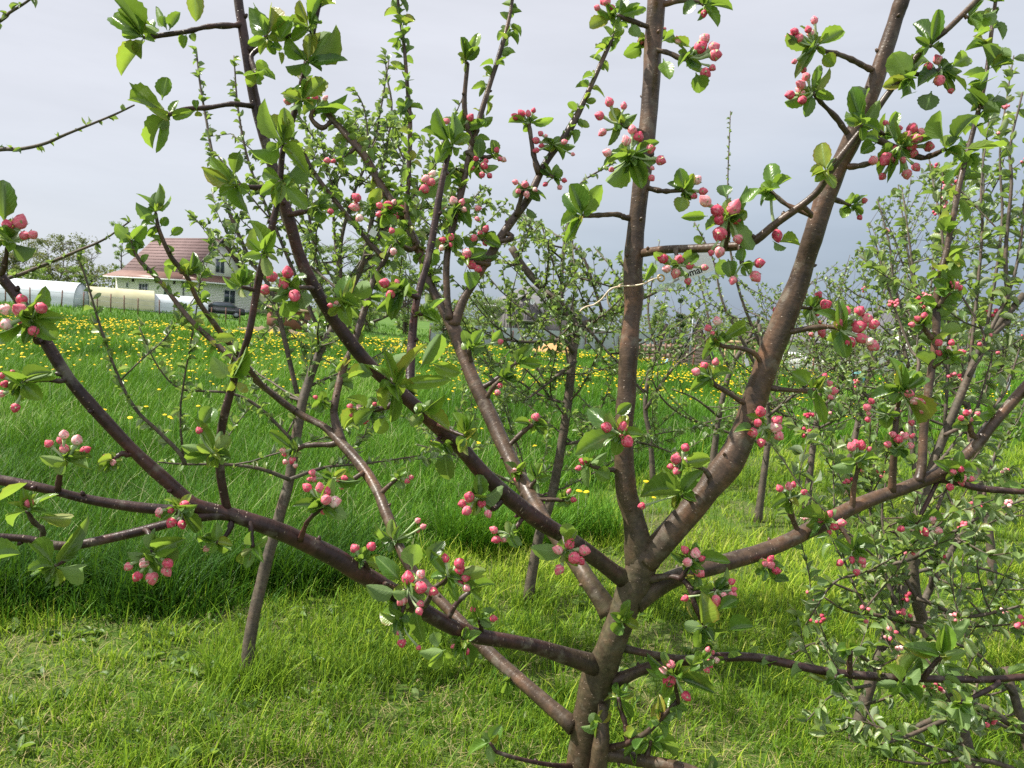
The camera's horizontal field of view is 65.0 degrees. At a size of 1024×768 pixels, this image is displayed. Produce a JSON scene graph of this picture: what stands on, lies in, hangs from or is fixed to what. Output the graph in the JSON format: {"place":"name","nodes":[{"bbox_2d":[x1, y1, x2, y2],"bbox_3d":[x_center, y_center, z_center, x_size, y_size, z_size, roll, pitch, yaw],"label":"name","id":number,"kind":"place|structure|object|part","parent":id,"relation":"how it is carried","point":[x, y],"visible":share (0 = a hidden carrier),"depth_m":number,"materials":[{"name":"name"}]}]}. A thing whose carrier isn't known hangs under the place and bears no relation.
{"place":"outdoors","nodes":[
{"label":"outdoors","id":0,"kind":"place"},
{"bbox_2d":[0,299,1023,652],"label":"meadow grass","id":1,"kind":"structure","parent":0,"point":[428,493],"depth_m":6.77,"materials":[{"name":"green plant"}]},
{"bbox_2d":[0,302,1023,767],"bbox_3d":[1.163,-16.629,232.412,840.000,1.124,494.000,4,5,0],"label":"ground","id":2,"kind":"structure","parent":0,"point":[198,678],"depth_m":3.24,"materials":[{"name":"green plant"}]},
{"bbox_2d":[0,250,47,277],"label":"broad tree","id":3,"kind":"object","parent":2,"relation":"on","point":[15,263],"visible":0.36,"depth_m":97.93,"materials":[{"name":"green plant"}]},
{"bbox_2d":[9,266,52,280],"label":"bushy tree","id":4,"kind":"object","parent":2,"relation":"on","point":[35,276],"visible":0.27,"depth_m":83.17,"materials":[{"name":"green plant"}]},
{"bbox_2d":[0,278,88,306],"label":"greenhouse","id":5,"kind":"object","parent":2,"relation":"on","point":[67,288],"visible":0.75,"depth_m":62.55,"materials":[{"name":"plastic"}]},
{"bbox_2d":[16,231,97,281],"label":"broad tree","id":6,"kind":"object","parent":2,"relation":"on","point":[60,248],"visible":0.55,"depth_m":104.69,"materials":[{"name":"green plant"}]},
{"bbox_2d":[0,0,134,278],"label":"young apple tree","id":7,"kind":"object","parent":2,"relation":"on","point":[13,6],"visible":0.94,"depth_m":2.41,"materials":[{"name":"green plant"}]},
{"bbox_2d":[58,266,102,284],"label":"bushy tree","id":8,"kind":"object","parent":2,"relation":"on","point":[80,276],"visible":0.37,"depth_m":79.83,"materials":[{"name":"green plant"}]},
{"bbox_2d":[72,248,112,286],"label":"broad tree","id":9,"kind":"object","parent":2,"relation":"on","point":[96,276],"visible":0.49,"depth_m":111.51,"materials":[{"name":"green plant"}]},
{"bbox_2d":[86,286,154,310],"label":"greenhouse","id":10,"kind":"object","parent":2,"relation":"on","point":[145,296],"visible":0.52,"depth_m":68.98,"materials":[{"name":"plastic"}]},
{"bbox_2d":[0,287,240,322],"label":"wire fence","id":11,"kind":"object","parent":2,"relation":"on","point":[62,297],"visible":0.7,"depth_m":60.55,"materials":[{"name":"metal"}]},
{"bbox_2d":[109,221,136,282],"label":"birch tree","id":12,"kind":"object","parent":2,"relation":"on","point":[120,247],"visible":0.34,"depth_m":117.01,"materials":[{"name":"green plant"}]},
{"bbox_2d":[155,294,207,313],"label":"greenhouse","id":13,"kind":"object","parent":2,"relation":"on","point":[165,300],"visible":0.39,"depth_m":71.14,"materials":[{"name":"plastic"}]},
{"bbox_2d":[103,238,276,313],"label":"white house","id":14,"kind":"structure","parent":2,"relation":"on","point":[132,274],"depth_m":94.59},
{"bbox_2d":[138,283,148,289],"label":"window","id":15,"kind":"structure","parent":14,"relation":"in","point":[142,286],"depth_m":94.03,"materials":[{"name":"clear glass"}]},
{"bbox_2d":[215,258,224,273],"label":"window","id":16,"kind":"structure","parent":14,"relation":"in","point":[219,266],"depth_m":93.99,"materials":[{"name":"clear glass"}]},
{"bbox_2d":[223,289,235,303],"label":"window","id":17,"kind":"structure","parent":14,"relation":"in","point":[229,296],"depth_m":95.06,"materials":[{"name":"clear glass"}]},
{"bbox_2d":[208,302,245,318],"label":"parked car","id":18,"kind":"object","parent":2,"relation":"on","point":[220,306],"visible":0.52,"depth_m":73.40,"materials":[{"name":"paint"}]},
{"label":"window","id":19,"kind":"part","parent":18,"relation":"part of","materials":[{"name":"grey glass"}]},
{"bbox_2d":[240,325,304,334],"bbox_3d":[-15.080,-3.362,50.137,5.200,0.568,1.600,4,5,0],"label":"earth mound","id":20,"kind":"object","parent":2,"relation":"on","point":[262,327],"visible":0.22,"depth_m":49.88,"materials":[{"name":"brown soil"}]},
{"bbox_2d":[267,305,314,329],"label":"red shed","id":21,"kind":"structure","parent":2,"relation":"on","point":[293,324],"depth_m":65.96,"materials":[{"name":"paint"}]},
{"bbox_2d":[270,312,278,327],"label":"door","id":22,"kind":"structure","parent":21,"relation":"in","point":[272,319],"depth_m":65.98,"materials":[{"name":"wood"}]},
{"bbox_2d":[76,46,514,684],"bbox_3d":[-0.762,-0.172,3.535,1.624,2.664,1.715,4,5,0],"label":"young apple tree","id":23,"kind":"object","parent":2,"relation":"on","point":[390,156],"visible":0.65,"depth_m":3.38,"materials":[{"name":"green plant"}]},
{"bbox_2d":[294,231,309,309],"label":"birch tree","id":24,"kind":"object","parent":2,"relation":"on","point":[303,244],"visible":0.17,"depth_m":91.10,"materials":[{"name":"green plant"}]},
{"bbox_2d":[307,321,326,334],"bbox_3d":[-12.394,-3.476,52.053,1.900,1.150,0.060,4,5,6],"label":"picket fence","id":25,"kind":"object","parent":2,"relation":"on","point":[308,324],"visible":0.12,"depth_m":52.08,"materials":[{"name":"white wood"}]},
{"bbox_2d":[315,235,363,324],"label":"bushy tree","id":26,"kind":"object","parent":2,"relation":"on","point":[331,250],"visible":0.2,"depth_m":79.49,"materials":[{"name":"green plant"}]},
{"bbox_2d":[347,228,389,332],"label":"bushy tree","id":27,"kind":"object","parent":2,"relation":"on","point":[370,312],"visible":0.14,"depth_m":82.65,"materials":[{"name":"green plant"}]},
{"bbox_2d":[385,251,426,334],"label":"bushy tree","id":28,"kind":"object","parent":2,"relation":"on","point":[405,318],"visible":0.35,"depth_m":87.46,"materials":[{"name":"green plant"}]},
{"bbox_2d":[429,309,451,344],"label":"bushy tree","id":29,"kind":"object","parent":2,"relation":"on","point":[440,326],"visible":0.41,"depth_m":65.72,"materials":[{"name":"green plant"}]},
{"bbox_2d":[458,293,506,325],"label":"bushy tree","id":30,"kind":"object","parent":2,"relation":"on","point":[499,304],"visible":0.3,"depth_m":77.30,"materials":[{"name":"green plant"}]},
{"bbox_2d":[0,313,1010,400],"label":"dandelions","id":31,"kind":"object","parent":2,"relation":"on","point":[363,346],"visible":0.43,"depth_m":21.81,"materials":[{"name":"yellow plant"}]},
{"bbox_2d":[2,444,1012,767],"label":"lawn weeds","id":32,"kind":"object","parent":2,"relation":"on","point":[416,694],"visible":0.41,"depth_m":3.11,"materials":[{"name":"green plant"}]},
{"bbox_2d":[284,161,737,604],"bbox_3d":[0.052,-0.058,4.272,1.874,2.428,2.031,0,6,-44],"label":"young apple tree","id":33,"kind":"object","parent":2,"relation":"on","point":[555,305],"visible":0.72,"depth_m":4.13,"materials":[{"name":"green plant"}]},
{"bbox_2d":[650,298,657,306],"bbox_3d":[0.744,-0.430,4.198,0.049,0.057,0.003,3,5,-14],"label":"paper label","id":34,"kind":"object","parent":33,"relation":"attached to","point":[652,302],"visible":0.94,"depth_m":4.20,"materials":[{"name":"white paper"}]},
{"bbox_2d":[0,0,1023,767],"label":"apple tree","id":35,"kind":"object","parent":2,"relation":"on","point":[640,588],"visible":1,"depth_m":1.50,"materials":[{"name":"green plant"}]},
{"bbox_2d":[368,227,377,236],"bbox_3d":[-0.387,-0.424,2.240,0.026,0.030,0.006,4,5,0],"label":"paper label","id":36,"kind":"object","parent":35,"relation":"hanging from","point":[373,232],"visible":1,"depth_m":2.24,"materials":[{"name":"white paper"}]},
{"bbox_2d":[580,277,660,311],"bbox_3d":[0.229,-0.177,1.613,0.163,0.077,0.085,7,5,29],"label":"twisted wire","id":37,"kind":"object","parent":35,"relation":"attached to","point":[612,288],"visible":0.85,"depth_m":1.60,"materials":[{"name":"beige metal"}]},
{"bbox_2d":[657,253,714,281],"bbox_3d":[0.328,-0.223,1.549,0.137,0.103,0.008,3,5,-7],"label":"name tag","id":38,"kind":"object","parent":37,"relation":"attached to","point":[704,258],"visible":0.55,"depth_m":1.55,"materials":[{"name":"white paper"}]},
{"bbox_2d":[744,354,748,365],"bbox_3d":[0.643,-0.064,2.199,0.017,0.033,0.003,4,5,0],"label":"paper label","id":39,"kind":"object","parent":35,"relation":"hanging from","point":[746,362],"visible":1,"depth_m":2.20,"materials":[{"name":"white paper"}]},
{"bbox_2d":[5,263,1023,362],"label":"woods","id":40,"kind":"object","parent":2,"relation":"on","point":[466,307],"visible":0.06,"depth_m":193.46,"materials":[{"name":"green plant"}]},
{"bbox_2d":[485,285,597,332],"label":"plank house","id":41,"kind":"structure","parent":2,"relation":"on","point":[534,300],"depth_m":85.63,"materials":[{"name":"wood"}]},
{"bbox_2d":[532,343,568,352],"bbox_3d":[3.010,-2.577,58.150,4.000,1.123,3.200,4,5,0],"label":"sand heap","id":42,"kind":"object","parent":2,"relation":"on","point":[550,345],"visible":0.09,"depth_m":57.47,"materials":[{"name":"beige sand"}]},
{"bbox_2d":[429,323,689,348],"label":"metal fence","id":43,"kind":"object","parent":2,"relation":"on","point":[606,343],"visible":0.21,"depth_m":79.55,"materials":[{"name":"metal"}]},
{"bbox_2d":[593,328,611,332],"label":"outbuilding","id":44,"kind":"structure","parent":2,"relation":"on","point":[602,330],"depth_m":95.94,"materials":[{"name":"grey"}]},
{"bbox_2d":[614,268,623,351],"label":"weeping birch","id":45,"kind":"object","parent":2,"relation":"on","point":[618,282],"visible":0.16,"depth_m":69.90,"materials":[{"name":"green plant"}]},
{"bbox_2d":[536,239,764,478],"bbox_3d":[1.025,-0.225,7.504,2.070,2.381,1.706,4,5,0],"label":"young apple tree","id":46,"kind":"object","parent":2,"relation":"on","point":[646,406],"visible":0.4,"depth_m":7.63,"materials":[{"name":"green plant"}]},
{"bbox_2d":[651,299,668,337],"bbox_3d":[11.359,-4.130,61.935,1.555,4.746,1.606,4,5,0],"label":"weeping birch","id":47,"kind":"object","parent":2,"relation":"on","point":[654,319],"visible":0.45,"depth_m":61.84,"materials":[{"name":"green plant"}]},
{"bbox_2d":[639,343,682,362],"bbox_3d":[7.652,-1.604,42.512,0.440,1.371,7.480,3,5,-7],"label":"board fence","id":48,"kind":"object","parent":2,"relation":"on","point":[666,345],"visible":0.34,"depth_m":41.60,"materials":[{"name":"wood"}]},
{"bbox_2d":[660,323,686,357],"bbox_3d":[9.540,-2.346,48.097,1.747,2.529,1.618,4,5,0],"label":"bushy tree","id":49,"kind":"object","parent":2,"relation":"on","point":[670,336],"visible":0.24,"depth_m":47.83,"materials":[{"name":"green plant"}]},
{"bbox_2d":[674,298,686,354],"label":"spruce tree","id":50,"kind":"object","parent":2,"relation":"on","point":[680,301],"visible":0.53,"depth_m":65.82,"materials":[{"name":"green plant"}]},
{"bbox_2d":[688,307,699,368],"bbox_3d":[6.988,-1.728,30.918,0.223,2.445,0.273,4,5,0],"label":"metal pole","id":51,"kind":"object","parent":2,"relation":"on","point":[691,339],"visible":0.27,"depth_m":31.00,"materials":[{"name":"metal"}]},
{"bbox_2d":[675,318,713,367],"bbox_3d":[7.833,-1.708,33.840,1.832,2.131,1.940,5,5,14],"label":"wooden hut","id":52,"kind":"object","parent":2,"relation":"on","point":[699,360],"visible":0.32,"depth_m":33.07,"materials":[{"name":"wood"}]},
{"bbox_2d":[647,274,812,465],"bbox_3d":[2.297,-0.172,8.563,1.680,2.282,1.589,4,5,0],"label":"young apple tree","id":53,"kind":"object","parent":2,"relation":"on","point":[714,447],"visible":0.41,"depth_m":8.44,"materials":[{"name":"green plant"}]},
{"bbox_2d":[711,320,764,356],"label":"bushy tree","id":54,"kind":"object","parent":2,"relation":"on","point":[736,339],"visible":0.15,"depth_m":74.45,"materials":[{"name":"green plant"}]},
{"bbox_2d":[723,340,757,367],"bbox_3d":[10.205,-1.260,36.028,1.500,1.350,0.100,4,5,4],"label":"timber frame","id":55,"kind":"object","parent":2,"relation":"on","point":[730,341],"visible":0.21,"depth_m":35.97,"materials":[{"name":"beige wood"}]},
{"bbox_2d":[637,111,911,522],"bbox_3d":[2.094,-0.559,6.351,2.404,3.376,1.758,5,5,8],"label":"young apple tree","id":56,"kind":"object","parent":2,"relation":"on","point":[759,507],"visible":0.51,"depth_m":6.32,"materials":[{"name":"green plant"}]},
{"bbox_2d":[782,352,811,369],"bbox_3d":[13.423,-0.998,38.041,1.600,1.000,0.060,4,5,5],"label":"white fence","id":57,"kind":"object","parent":2,"relation":"on","point":[796,367],"visible":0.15,"depth_m":38.00,"materials":[{"name":"white"}]},
{"bbox_2d":[675,195,1023,508],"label":"young apple tree","id":58,"kind":"object","parent":2,"relation":"on","point":[811,457],"visible":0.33,"depth_m":6.99,"materials":[{"name":"green plant"}]},
{"bbox_2d":[704,167,1023,506],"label":"young apple tree","id":59,"kind":"object","parent":2,"relation":"on","point":[930,288],"visible":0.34,"depth_m":6.11,"materials":[{"name":"green plant"}]},
{"bbox_2d":[715,175,1023,496],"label":"young apple tree","id":60,"kind":"object","parent":2,"relation":"on","point":[856,430],"visible":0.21,"depth_m":7.69,"materials":[{"name":"green plant"}]},
{"bbox_2d":[784,308,984,378],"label":"pale house","id":61,"kind":"structure","parent":2,"relation":"on","point":[793,348],"depth_m":42.72,"materials":[{"name":"white"}]},
{"bbox_2d":[883,348,904,367],"bbox_3d":[19.866,-1.336,41.711,1.160,1.060,0.090,3,5,-12],"label":"window","id":62,"kind":"structure","parent":61,"relation":"in","point":[896,353],"depth_m":41.66,"materials":[{"name":"glass"}]},
{"bbox_2d":[759,54,1023,767],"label":"young apple tree","id":63,"kind":"object","parent":2,"relation":"on","point":[909,544],"visible":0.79,"depth_m":2.60,"materials":[{"name":"green plant"}]},
{"bbox_2d":[776,312,1023,742],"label":"young apple tree","id":64,"kind":"object","parent":2,"relation":"on","point":[868,688],"visible":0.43,"depth_m":2.91,"materials":[{"name":"green plant"}]},
{"bbox_2d":[786,543,1023,767],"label":"young apple tree","id":65,"kind":"object","parent":2,"relation":"on","point":[983,716],"visible":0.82,"depth_m":2.06,"materials":[{"name":"green plant"}]},
{"bbox_2d":[817,150,1023,608],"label":"young apple tree","id":66,"kind":"object","parent":2,"relation":"on","point":[991,178],"visible":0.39,"depth_m":4.85,"materials":[{"name":"green plant"}]},
{"bbox_2d":[829,334,1023,664],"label":"young apple tree","id":67,"kind":"object","parent":2,"relation":"on","point":[933,581],"visible":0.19,"depth_m":3.74,"materials":[{"name":"green plant"}]},
{"bbox_2d":[976,308,1023,379],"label":"bushy tree","id":68,"kind":"object","parent":2,"relation":"on","point":[1003,354],"visible":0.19,"depth_m":54.64,"materials":[{"name":"green plant"}]},
{"bbox_2d":[0,0,1023,356],"label":"sky","id":69,"kind":"structure","parent":0,"point":[58,68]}
]}

